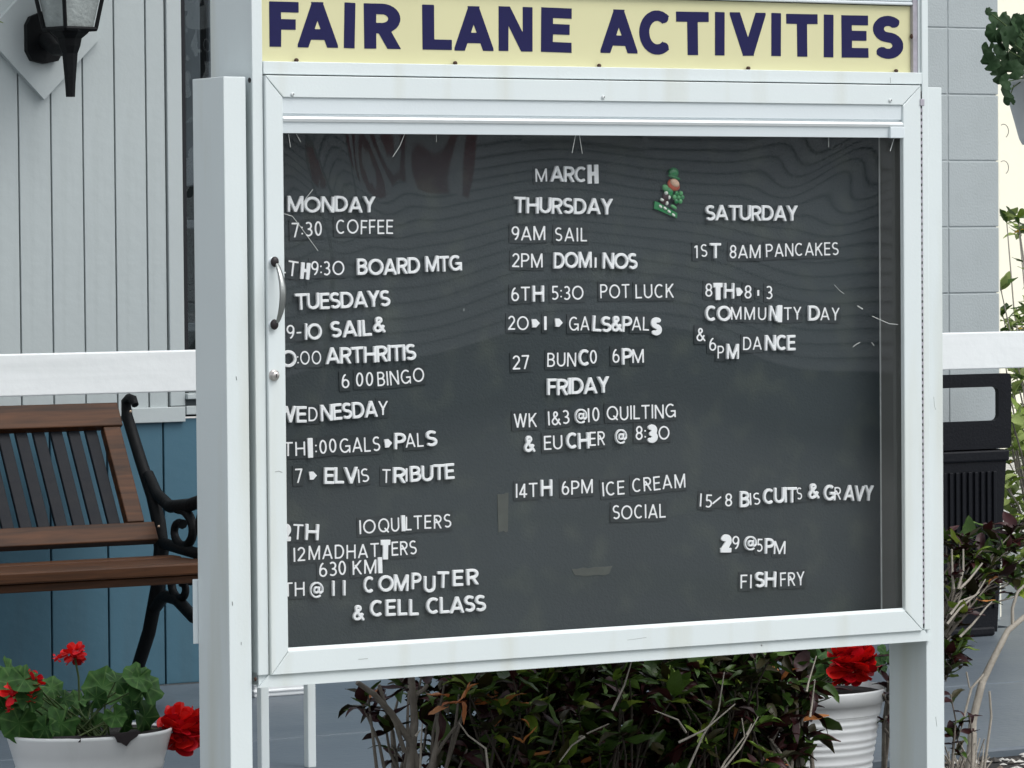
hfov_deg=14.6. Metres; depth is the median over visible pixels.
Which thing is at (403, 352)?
board letter
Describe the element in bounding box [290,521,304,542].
letter tile
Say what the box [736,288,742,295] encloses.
board symbol
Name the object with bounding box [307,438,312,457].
board letter
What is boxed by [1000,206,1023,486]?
airy shrub
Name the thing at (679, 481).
letter tile
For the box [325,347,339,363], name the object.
board letter
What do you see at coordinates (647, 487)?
letter tile
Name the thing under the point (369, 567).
letter tile
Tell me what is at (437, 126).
notice board sign
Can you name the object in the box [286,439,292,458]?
letter tile
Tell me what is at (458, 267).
board letter
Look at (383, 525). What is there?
letter tile
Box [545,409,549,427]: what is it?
number tile
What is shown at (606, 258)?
board letter
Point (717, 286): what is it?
board letter
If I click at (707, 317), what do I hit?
board letter
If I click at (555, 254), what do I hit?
board letter
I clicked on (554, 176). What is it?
board letter
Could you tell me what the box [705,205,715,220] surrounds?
board letter
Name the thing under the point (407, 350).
board letter
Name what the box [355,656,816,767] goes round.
bare twigs
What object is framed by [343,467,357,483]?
board letter
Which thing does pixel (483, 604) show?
board letter
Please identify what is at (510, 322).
number tile
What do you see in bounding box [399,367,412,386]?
letter tile
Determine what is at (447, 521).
letter tile
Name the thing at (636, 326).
letter tile
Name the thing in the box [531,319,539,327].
board symbol
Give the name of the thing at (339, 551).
letter tile
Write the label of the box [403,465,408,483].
letter tile
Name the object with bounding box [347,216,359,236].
letter tile
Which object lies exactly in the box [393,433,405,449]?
board letter
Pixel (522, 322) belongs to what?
number tile
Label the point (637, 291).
letter tile
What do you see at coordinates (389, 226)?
letter tile
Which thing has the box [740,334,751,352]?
letter tile
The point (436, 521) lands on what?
letter tile
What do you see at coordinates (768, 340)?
board letter
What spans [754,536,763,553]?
number tile
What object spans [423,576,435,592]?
board letter
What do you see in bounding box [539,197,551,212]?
board letter
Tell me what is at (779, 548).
letter tile
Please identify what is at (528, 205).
board letter
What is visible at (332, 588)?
board number
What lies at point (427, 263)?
board letter
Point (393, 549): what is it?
letter tile
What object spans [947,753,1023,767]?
pebbles
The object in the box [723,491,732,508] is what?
number tile
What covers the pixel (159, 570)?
garden bench
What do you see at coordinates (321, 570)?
number tile
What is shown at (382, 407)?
letter tile
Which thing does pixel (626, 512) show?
letter tile
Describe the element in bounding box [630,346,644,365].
letter tile
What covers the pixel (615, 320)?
board symbol
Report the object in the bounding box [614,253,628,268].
board letter
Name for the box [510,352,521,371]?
number tile
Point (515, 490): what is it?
number tile
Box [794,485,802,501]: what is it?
letter tile
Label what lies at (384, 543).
board letter
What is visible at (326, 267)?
number tile
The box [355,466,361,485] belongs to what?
letter tile
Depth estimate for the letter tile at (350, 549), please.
7.12 m
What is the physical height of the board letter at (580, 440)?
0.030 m
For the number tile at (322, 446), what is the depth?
7.08 m
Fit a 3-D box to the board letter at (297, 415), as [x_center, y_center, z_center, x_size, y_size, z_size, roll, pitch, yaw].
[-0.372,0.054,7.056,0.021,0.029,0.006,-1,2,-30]
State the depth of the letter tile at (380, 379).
7.14 m
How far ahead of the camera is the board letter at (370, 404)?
7.12 m
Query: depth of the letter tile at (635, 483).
7.41 m
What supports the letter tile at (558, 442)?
attached to the notice board sign
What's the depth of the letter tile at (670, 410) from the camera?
7.45 m
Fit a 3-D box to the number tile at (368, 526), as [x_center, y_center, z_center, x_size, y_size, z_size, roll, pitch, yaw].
[-0.255,0.254,7.133,0.033,0.035,0.002,-1,2,-30]
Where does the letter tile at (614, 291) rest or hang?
attached to the notice board sign
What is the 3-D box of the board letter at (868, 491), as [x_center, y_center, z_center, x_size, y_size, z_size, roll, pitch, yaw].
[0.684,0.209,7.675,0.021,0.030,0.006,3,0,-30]
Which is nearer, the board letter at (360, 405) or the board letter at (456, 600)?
the board letter at (360, 405)
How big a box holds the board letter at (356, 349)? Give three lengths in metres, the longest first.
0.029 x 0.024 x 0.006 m
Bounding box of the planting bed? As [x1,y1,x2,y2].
[887,755,1023,767]
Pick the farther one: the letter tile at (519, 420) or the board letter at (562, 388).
the board letter at (562, 388)
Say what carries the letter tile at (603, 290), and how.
attached to the notice board sign
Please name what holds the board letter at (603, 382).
attached to the notice board sign
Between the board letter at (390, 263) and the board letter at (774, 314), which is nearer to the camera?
the board letter at (390, 263)
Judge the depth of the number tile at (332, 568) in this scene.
7.10 m
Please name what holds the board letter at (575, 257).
attached to the notice board sign
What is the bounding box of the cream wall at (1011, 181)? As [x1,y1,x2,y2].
[998,0,1023,448]
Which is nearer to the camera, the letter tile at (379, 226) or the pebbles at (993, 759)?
the letter tile at (379, 226)
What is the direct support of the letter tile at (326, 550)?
attached to the notice board sign
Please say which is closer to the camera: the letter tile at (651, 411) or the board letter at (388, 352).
the board letter at (388, 352)
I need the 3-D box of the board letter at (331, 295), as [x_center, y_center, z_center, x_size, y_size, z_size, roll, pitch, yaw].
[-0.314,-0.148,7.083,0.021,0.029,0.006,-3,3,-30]
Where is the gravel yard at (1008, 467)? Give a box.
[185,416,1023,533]
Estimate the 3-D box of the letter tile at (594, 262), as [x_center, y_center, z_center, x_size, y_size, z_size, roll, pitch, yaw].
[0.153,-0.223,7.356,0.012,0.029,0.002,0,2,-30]
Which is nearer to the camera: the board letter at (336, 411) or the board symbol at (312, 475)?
the board symbol at (312, 475)
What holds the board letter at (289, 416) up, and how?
attached to the notice board sign
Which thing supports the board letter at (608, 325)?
attached to the notice board sign
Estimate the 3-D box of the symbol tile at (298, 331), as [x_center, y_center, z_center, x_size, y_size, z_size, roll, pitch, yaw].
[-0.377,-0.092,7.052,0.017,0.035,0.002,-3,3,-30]
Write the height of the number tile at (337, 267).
0.035 m
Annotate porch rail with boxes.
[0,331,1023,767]
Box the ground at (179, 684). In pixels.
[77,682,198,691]
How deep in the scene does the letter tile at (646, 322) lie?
7.42 m
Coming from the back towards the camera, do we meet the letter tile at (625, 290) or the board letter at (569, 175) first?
the letter tile at (625, 290)
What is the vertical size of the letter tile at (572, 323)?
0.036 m
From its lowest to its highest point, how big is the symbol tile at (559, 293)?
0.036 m
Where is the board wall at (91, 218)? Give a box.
[0,0,198,691]
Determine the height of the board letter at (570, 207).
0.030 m
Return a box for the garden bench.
[0,393,197,667]
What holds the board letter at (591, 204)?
attached to the notice board sign
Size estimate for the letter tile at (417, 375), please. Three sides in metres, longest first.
0.036 x 0.030 x 0.002 m
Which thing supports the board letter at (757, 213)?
attached to the notice board sign
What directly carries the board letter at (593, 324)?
attached to the notice board sign
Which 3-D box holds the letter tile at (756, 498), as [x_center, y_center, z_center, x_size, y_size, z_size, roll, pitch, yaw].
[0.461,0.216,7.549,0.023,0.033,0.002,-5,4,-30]
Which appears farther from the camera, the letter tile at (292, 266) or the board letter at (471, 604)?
the board letter at (471, 604)
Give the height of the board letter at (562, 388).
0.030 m
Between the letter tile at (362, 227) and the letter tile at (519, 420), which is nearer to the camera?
the letter tile at (362, 227)
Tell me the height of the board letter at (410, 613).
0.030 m
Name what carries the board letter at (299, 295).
attached to the notice board sign
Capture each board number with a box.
[287,524,290,540]
[304,323,306,339]
[307,323,321,339]
[331,581,334,595]
[342,580,345,595]
[647,424,657,442]
[720,534,731,552]
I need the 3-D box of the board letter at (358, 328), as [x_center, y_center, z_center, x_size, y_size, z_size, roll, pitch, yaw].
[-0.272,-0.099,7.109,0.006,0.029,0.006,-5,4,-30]
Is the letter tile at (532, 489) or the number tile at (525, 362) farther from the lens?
the letter tile at (532, 489)
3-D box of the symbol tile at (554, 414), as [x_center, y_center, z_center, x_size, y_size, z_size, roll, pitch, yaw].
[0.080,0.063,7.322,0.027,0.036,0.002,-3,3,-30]
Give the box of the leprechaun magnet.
[653,167,683,217]
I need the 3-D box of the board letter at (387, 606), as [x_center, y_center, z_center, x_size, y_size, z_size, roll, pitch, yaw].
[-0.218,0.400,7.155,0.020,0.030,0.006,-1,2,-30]
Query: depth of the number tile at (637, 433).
7.41 m
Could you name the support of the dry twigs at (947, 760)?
on the planting bed
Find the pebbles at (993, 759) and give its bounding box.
[979,756,1023,767]
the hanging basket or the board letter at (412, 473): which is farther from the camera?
the hanging basket
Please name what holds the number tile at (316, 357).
attached to the notice board sign
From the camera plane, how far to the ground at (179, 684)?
11.31 m
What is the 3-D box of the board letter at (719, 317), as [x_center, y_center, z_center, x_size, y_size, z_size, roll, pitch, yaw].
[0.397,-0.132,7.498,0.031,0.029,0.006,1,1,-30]
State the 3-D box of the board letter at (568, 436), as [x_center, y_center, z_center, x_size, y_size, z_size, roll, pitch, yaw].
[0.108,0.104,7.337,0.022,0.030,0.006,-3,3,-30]
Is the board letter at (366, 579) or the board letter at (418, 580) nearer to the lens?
the board letter at (366, 579)
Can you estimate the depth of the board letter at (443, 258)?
7.19 m
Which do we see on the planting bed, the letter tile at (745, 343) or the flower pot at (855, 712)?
the flower pot at (855, 712)
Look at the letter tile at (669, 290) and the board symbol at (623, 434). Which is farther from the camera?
the letter tile at (669, 290)
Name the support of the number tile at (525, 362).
attached to the notice board sign
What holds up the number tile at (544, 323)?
attached to the notice board sign
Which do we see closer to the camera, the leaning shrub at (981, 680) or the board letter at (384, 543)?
the board letter at (384, 543)
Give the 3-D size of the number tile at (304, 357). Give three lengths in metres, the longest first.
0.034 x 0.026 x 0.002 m
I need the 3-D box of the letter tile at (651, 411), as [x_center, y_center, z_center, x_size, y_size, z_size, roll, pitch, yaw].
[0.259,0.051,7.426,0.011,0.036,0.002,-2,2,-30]
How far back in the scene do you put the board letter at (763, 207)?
7.54 m
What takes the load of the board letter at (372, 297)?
attached to the notice board sign
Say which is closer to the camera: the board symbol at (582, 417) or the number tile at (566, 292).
the number tile at (566, 292)
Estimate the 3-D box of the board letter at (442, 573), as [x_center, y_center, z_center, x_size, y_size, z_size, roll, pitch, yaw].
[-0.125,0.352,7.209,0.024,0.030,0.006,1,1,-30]
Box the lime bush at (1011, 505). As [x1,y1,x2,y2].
[1004,397,1023,561]
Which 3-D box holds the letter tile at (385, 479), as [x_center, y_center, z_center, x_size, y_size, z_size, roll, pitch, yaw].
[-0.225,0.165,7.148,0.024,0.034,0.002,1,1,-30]
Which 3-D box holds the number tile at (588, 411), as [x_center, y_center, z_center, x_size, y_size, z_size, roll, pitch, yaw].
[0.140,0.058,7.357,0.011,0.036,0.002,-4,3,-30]
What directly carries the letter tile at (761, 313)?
attached to the notice board sign
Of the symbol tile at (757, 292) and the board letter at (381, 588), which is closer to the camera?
the board letter at (381, 588)
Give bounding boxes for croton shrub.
[338,674,497,767]
[401,664,617,767]
[531,655,738,767]
[645,647,842,767]
[750,666,851,767]
[872,654,889,767]
[943,511,1023,681]
[944,688,982,767]
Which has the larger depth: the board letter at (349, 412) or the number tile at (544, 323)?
the number tile at (544, 323)
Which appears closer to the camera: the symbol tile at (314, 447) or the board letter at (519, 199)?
the symbol tile at (314, 447)
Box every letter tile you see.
[284,257,299,279]
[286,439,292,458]
[287,579,293,598]
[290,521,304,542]
[292,579,305,598]
[293,439,306,458]
[306,404,318,423]
[306,543,319,562]
[320,542,333,561]
[333,217,346,236]
[334,542,343,560]
[337,435,350,455]
[344,542,356,561]
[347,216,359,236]
[350,434,363,454]
[350,557,362,577]
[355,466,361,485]
[357,541,368,560]
[358,217,366,236]
[358,465,370,484]
[363,559,377,576]
[364,434,370,454]
[366,217,374,236]
[368,540,379,559]
[370,434,381,453]
[374,369,386,388]
[375,217,383,236]
[376,398,388,417]
[377,515,388,534]
[379,466,391,485]
[384,217,394,236]
[385,368,388,388]
[387,367,400,388]
[388,515,400,534]
[389,539,397,558]
[397,538,407,557]
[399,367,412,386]
[402,430,414,450]
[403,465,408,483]
[403,514,412,532]
[407,537,417,557]
[410,364,425,384]
[411,512,423,531]
[414,430,424,449]
[423,512,430,531]
[431,512,442,531]
[441,511,452,530]
[511,410,527,430]
[520,224,532,242]
[520,284,530,303]
[521,251,528,269]
[526,480,538,499]
[528,410,537,429]
[529,251,543,269]
[531,223,546,242]
[533,166,548,184]
[541,433,552,452]
[545,350,555,369]
[551,432,563,452]
[552,225,563,243]
[554,350,566,368]
[563,225,573,243]
[566,314,579,333]
[567,350,577,368]
[569,478,580,497]
[574,225,577,243]
[578,225,587,243]
[579,476,593,495]
[580,314,590,332]
[587,429,595,448]
[592,255,597,269]
[595,428,605,447]
[597,281,608,300]
[599,480,603,498]
[603,478,616,498]
[604,403,619,422]
[609,282,621,300]
[610,502,620,521]
[616,478,625,497]
[617,403,629,422]
[621,281,630,300]
[621,502,631,521]
[628,403,632,421]
[629,314,642,332]
[629,475,642,494]
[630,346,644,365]
[632,502,642,521]
[633,282,642,300]
[633,403,640,421]
[640,402,649,421]
[641,474,652,493]
[642,314,650,332]
[642,501,646,520]
[643,281,653,300]
[646,502,657,520]
[649,402,654,420]
[651,473,661,493]
[652,402,664,421]
[653,281,664,300]
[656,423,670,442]
[656,501,666,520]
[661,471,672,491]
[662,401,676,420]
[665,281,674,300]
[672,471,686,490]
[698,241,708,259]
[715,343,724,360]
[728,304,742,321]
[736,242,747,260]
[738,572,747,590]
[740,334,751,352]
[743,304,755,321]
[747,242,761,260]
[747,490,752,507]
[748,572,752,590]
[751,334,762,351]
[752,490,761,507]
[755,305,766,322]
[763,241,773,259]
[771,538,786,556]
[772,241,784,259]
[777,569,786,588]
[782,305,792,322]
[784,241,792,258]
[786,569,795,588]
[791,304,801,321]
[792,240,802,258]
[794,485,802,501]
[796,569,805,587]
[803,240,814,257]
[815,240,822,257]
[818,305,829,322]
[822,240,829,257]
[829,305,840,322]
[830,240,839,257]
[832,484,841,502]
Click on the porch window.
(195, 43)
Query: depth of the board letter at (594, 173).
7.34 m
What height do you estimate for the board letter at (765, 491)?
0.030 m
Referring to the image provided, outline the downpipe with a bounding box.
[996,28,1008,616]
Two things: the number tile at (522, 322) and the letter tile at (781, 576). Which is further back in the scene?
the letter tile at (781, 576)
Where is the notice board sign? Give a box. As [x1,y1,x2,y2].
[193,0,943,767]
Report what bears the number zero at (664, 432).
attached to the notice board sign
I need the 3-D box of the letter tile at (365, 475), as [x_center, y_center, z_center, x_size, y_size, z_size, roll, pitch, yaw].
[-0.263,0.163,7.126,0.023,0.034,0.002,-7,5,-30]
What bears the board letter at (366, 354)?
attached to the notice board sign
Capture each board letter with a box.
[285,350,296,366]
[286,196,303,211]
[286,406,295,422]
[294,293,306,309]
[295,406,306,422]
[299,262,310,279]
[304,197,320,212]
[304,524,318,539]
[306,293,318,308]
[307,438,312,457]
[319,293,329,309]
[319,404,332,421]
[320,196,334,212]
[323,467,334,483]
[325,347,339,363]
[329,292,340,308]
[329,321,341,337]
[332,403,342,419]
[333,467,343,483]
[334,196,347,211]
[339,292,352,308]
[339,347,350,363]
[341,403,351,418]
[342,320,356,337]
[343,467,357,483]
[348,197,362,212]
[350,346,362,362]
[351,402,363,418]
[353,291,367,307]
[356,258,367,274]
[357,320,360,336]
[361,320,371,335]
[362,196,374,212]
[363,346,376,362]
[363,576,372,592]
[364,401,377,417]
[366,290,378,306]
[367,259,383,274]
[369,600,381,616]
[376,346,387,361]
[377,557,382,572]
[377,575,393,591]
[379,290,389,306]
[380,540,390,559]
[383,259,396,274]
[385,599,395,615]
[387,345,390,360]
[391,345,401,360]
[392,467,405,482]
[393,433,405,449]
[393,574,408,590]
[396,258,407,273]
[397,599,407,615]
[400,515,405,530]
[401,344,405,360]
[405,344,415,359]
[407,257,419,273]
[408,599,418,615]
[409,466,420,481]
[411,573,421,588]
[420,465,432,480]
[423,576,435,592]
[424,256,438,271]
[425,430,436,445]
[425,597,437,613]
[433,464,444,479]
[437,571,448,587]
[439,256,448,271]
[439,597,449,613]
[444,463,454,479]
[448,255,461,270]
[450,596,463,612]
[452,570,462,585]
[463,595,474,611]
[465,569,478,585]
[474,595,485,611]
[513,197,525,212]
[525,197,538,213]
[531,286,543,301]
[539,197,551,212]
[540,479,552,495]
[546,379,556,394]
[549,166,563,181]
[550,198,562,213]
[553,252,564,268]
[556,379,567,394]
[562,198,572,213]
[563,166,574,181]
[564,252,577,267]
[565,433,576,448]
[567,378,570,393]
[571,378,583,393]
[573,198,586,213]
[574,166,584,181]
[577,252,591,267]
[577,432,589,448]
[578,349,588,365]
[583,377,596,393]
[586,198,600,214]
[587,164,598,183]
[591,315,600,331]
[596,376,608,392]
[600,199,612,214]
[600,316,611,331]
[601,253,613,268]
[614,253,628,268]
[621,316,631,331]
[621,348,631,364]
[627,253,637,268]
[650,317,661,335]
[704,306,714,320]
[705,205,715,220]
[709,243,720,257]
[713,283,722,299]
[714,205,727,220]
[716,306,730,320]
[723,283,734,298]
[725,344,738,358]
[728,205,739,220]
[739,205,750,220]
[739,491,749,507]
[750,206,760,220]
[754,572,764,587]
[761,205,773,220]
[762,488,772,503]
[763,571,776,586]
[764,335,775,350]
[764,538,773,553]
[768,306,778,320]
[773,206,786,220]
[773,487,784,502]
[776,335,785,349]
[777,305,781,321]
[783,487,786,502]
[786,205,797,220]
[786,335,795,350]
[787,487,796,502]
[807,305,819,320]
[823,485,835,500]
[843,485,853,500]
[854,485,864,500]
[864,485,873,500]
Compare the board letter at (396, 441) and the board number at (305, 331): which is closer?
the board number at (305, 331)
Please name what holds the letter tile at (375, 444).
attached to the notice board sign
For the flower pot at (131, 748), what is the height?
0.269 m
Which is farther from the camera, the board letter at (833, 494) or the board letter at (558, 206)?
the board letter at (833, 494)
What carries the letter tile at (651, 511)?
attached to the notice board sign
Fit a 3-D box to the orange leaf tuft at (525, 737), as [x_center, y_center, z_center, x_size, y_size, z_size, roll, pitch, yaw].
[0.026,0.676,7.784,0.067,0.052,0.023,-1,2,-24]
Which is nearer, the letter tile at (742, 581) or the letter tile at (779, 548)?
the letter tile at (742, 581)
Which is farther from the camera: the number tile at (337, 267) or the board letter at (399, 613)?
the board letter at (399, 613)
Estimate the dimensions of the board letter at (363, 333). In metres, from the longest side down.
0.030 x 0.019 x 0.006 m
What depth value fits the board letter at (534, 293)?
7.29 m
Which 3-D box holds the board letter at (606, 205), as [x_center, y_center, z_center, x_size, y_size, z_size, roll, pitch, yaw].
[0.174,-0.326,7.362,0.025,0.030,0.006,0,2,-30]
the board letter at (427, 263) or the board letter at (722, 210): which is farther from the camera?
the board letter at (722, 210)
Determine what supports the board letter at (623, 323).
attached to the notice board sign
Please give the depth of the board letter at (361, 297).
7.11 m
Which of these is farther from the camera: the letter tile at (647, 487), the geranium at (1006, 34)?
the geranium at (1006, 34)
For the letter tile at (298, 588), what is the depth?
7.07 m
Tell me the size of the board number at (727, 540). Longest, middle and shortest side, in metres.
0.034 x 0.024 x 0.004 m
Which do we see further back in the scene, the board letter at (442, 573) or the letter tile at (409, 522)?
the board letter at (442, 573)
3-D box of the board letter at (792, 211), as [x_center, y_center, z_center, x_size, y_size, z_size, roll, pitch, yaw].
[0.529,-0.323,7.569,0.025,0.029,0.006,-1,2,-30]
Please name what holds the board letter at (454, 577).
attached to the notice board sign
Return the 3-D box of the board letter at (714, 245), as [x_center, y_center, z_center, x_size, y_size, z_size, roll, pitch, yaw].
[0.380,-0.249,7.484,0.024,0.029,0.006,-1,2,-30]
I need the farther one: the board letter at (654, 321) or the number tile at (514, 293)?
the board letter at (654, 321)
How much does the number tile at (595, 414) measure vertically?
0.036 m
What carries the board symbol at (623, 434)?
attached to the notice board sign
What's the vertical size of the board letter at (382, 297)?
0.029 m
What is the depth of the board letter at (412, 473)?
7.17 m
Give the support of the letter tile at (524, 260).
attached to the notice board sign
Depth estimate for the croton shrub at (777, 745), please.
8.33 m
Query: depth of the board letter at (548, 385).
7.31 m
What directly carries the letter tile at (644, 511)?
attached to the notice board sign
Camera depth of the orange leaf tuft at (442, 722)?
7.70 m
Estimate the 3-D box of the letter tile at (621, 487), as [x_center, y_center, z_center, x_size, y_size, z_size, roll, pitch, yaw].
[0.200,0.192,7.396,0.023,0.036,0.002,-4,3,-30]
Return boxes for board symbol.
[309,472,316,479]
[309,582,323,597]
[352,605,364,620]
[372,317,385,332]
[384,439,391,447]
[523,436,534,451]
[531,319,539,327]
[554,318,562,326]
[574,409,586,423]
[611,316,621,331]
[614,429,626,443]
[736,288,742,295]
[743,536,756,550]
[807,483,819,498]
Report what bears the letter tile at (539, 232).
attached to the notice board sign
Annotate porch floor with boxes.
[0,547,1023,767]
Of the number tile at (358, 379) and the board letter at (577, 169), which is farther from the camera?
the board letter at (577, 169)
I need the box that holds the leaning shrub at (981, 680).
[946,549,1023,767]
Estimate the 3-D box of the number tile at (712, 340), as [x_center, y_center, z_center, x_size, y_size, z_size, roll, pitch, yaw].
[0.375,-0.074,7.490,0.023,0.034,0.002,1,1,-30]
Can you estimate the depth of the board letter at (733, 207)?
7.50 m
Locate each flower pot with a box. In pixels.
[7,722,171,767]
[778,679,885,767]
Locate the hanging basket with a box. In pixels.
[1008,75,1023,144]
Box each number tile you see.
[285,322,293,341]
[289,220,298,239]
[291,545,295,564]
[292,466,303,485]
[295,544,306,563]
[299,348,309,367]
[303,219,313,238]
[308,258,318,277]
[309,348,322,367]
[314,218,322,238]
[316,437,328,456]
[316,562,326,579]
[323,258,329,277]
[326,435,337,455]
[327,559,337,578]
[330,258,345,277]
[338,371,350,390]
[338,561,347,577]
[353,370,364,388]
[356,517,360,536]
[361,516,376,536]
[363,369,374,388]
[505,313,515,332]
[508,284,520,303]
[509,223,520,242]
[509,250,520,269]
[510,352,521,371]
[513,481,518,500]
[514,313,529,332]
[517,481,526,500]
[521,352,530,371]
[541,314,547,332]
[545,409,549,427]
[549,283,557,302]
[559,478,568,497]
[560,407,570,426]
[561,283,571,302]
[572,283,584,302]
[585,406,590,424]
[587,347,597,366]
[589,404,600,423]
[610,346,620,365]
[633,423,642,442]
[692,243,698,260]
[697,491,702,508]
[702,492,713,509]
[703,281,713,298]
[707,335,717,352]
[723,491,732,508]
[727,242,735,260]
[730,533,740,551]
[742,283,752,300]
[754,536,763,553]
[764,283,773,301]
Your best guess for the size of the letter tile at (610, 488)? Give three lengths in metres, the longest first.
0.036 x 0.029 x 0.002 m
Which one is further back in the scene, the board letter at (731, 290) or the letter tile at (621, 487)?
the board letter at (731, 290)
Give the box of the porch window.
[168,0,210,416]
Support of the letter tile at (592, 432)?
attached to the notice board sign
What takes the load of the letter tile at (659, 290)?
attached to the notice board sign
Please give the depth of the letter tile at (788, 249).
7.57 m
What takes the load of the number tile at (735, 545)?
attached to the notice board sign
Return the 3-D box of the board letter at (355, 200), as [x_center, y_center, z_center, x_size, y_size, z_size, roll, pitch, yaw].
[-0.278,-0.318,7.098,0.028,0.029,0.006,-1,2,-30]
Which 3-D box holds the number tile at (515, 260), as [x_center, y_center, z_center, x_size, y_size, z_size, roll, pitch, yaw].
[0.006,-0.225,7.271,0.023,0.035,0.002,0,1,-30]
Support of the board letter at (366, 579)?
attached to the notice board sign
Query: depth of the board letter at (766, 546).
7.56 m
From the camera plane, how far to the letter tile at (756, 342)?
7.54 m
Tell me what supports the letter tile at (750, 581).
attached to the notice board sign
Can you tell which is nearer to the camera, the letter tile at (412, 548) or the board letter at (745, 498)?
the letter tile at (412, 548)
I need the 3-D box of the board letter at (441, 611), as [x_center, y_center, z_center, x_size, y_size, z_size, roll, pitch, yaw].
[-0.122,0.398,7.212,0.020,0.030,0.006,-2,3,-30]
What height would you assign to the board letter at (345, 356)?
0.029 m
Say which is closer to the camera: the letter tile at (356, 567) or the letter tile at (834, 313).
the letter tile at (356, 567)
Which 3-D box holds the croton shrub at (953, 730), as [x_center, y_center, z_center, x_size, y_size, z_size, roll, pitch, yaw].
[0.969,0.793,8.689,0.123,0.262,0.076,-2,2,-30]
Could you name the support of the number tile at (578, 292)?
attached to the notice board sign
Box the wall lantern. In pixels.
[0,0,103,99]
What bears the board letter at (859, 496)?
attached to the notice board sign
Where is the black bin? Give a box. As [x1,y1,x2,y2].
[943,373,1010,637]
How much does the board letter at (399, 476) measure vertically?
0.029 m
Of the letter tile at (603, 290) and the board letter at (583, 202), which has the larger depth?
the letter tile at (603, 290)
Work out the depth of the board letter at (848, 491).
7.65 m
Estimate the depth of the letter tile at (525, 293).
7.28 m
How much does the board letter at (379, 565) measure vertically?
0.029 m
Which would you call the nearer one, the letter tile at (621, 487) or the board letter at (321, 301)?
the board letter at (321, 301)
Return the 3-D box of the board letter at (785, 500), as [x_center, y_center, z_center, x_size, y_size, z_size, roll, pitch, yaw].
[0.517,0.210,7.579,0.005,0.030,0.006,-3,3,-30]
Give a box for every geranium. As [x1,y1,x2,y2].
[0,641,199,756]
[788,644,888,686]
[980,7,1023,105]
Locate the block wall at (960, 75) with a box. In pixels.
[928,0,999,627]
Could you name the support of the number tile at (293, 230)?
attached to the notice board sign
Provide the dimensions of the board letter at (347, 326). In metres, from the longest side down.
0.030 x 0.029 x 0.006 m
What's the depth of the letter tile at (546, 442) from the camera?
7.31 m
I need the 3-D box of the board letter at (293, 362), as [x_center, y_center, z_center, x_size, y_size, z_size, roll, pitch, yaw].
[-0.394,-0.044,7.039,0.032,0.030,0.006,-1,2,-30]
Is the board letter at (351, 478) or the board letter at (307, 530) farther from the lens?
the board letter at (351, 478)
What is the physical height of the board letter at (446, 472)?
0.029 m
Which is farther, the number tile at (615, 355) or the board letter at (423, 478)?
the number tile at (615, 355)
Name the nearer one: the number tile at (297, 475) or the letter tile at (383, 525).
the number tile at (297, 475)
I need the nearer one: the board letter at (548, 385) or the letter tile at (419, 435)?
the letter tile at (419, 435)
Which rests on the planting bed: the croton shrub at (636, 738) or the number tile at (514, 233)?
the croton shrub at (636, 738)
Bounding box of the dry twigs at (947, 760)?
[944,733,991,767]
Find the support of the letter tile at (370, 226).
attached to the notice board sign
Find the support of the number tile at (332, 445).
attached to the notice board sign
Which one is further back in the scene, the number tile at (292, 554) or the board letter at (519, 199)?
the board letter at (519, 199)
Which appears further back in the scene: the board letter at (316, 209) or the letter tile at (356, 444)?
the letter tile at (356, 444)
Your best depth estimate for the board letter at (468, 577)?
7.24 m
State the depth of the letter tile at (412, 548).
7.18 m
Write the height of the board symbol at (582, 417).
0.027 m
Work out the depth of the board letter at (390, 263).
7.13 m
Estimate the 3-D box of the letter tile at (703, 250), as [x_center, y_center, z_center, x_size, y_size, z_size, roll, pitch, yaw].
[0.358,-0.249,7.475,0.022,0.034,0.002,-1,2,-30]
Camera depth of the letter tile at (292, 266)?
7.04 m
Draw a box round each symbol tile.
[294,322,302,341]
[294,349,299,368]
[298,219,304,239]
[313,438,316,457]
[318,258,322,277]
[549,408,561,427]
[558,283,561,301]
[642,423,646,442]
[694,325,706,343]
[709,489,722,507]
[755,287,759,297]
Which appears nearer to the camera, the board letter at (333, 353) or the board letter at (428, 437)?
the board letter at (333, 353)
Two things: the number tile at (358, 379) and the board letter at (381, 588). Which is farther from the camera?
the board letter at (381, 588)
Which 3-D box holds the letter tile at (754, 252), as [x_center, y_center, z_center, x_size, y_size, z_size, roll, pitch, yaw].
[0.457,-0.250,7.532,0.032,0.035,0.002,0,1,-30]
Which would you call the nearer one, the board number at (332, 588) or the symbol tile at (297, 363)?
the symbol tile at (297, 363)
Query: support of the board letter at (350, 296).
attached to the notice board sign
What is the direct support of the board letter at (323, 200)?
attached to the notice board sign
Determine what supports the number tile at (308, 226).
attached to the notice board sign
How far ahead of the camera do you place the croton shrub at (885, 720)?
9.03 m
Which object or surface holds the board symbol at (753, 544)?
attached to the notice board sign
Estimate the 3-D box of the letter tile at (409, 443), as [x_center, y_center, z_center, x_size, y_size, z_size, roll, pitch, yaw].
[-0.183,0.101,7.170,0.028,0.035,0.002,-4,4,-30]
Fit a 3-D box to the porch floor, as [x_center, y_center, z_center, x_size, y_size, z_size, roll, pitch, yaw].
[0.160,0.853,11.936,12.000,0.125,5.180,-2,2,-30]
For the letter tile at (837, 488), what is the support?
attached to the notice board sign
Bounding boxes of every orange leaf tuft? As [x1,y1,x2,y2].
[426,682,478,742]
[513,719,540,743]
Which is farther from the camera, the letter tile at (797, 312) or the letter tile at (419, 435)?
the letter tile at (797, 312)

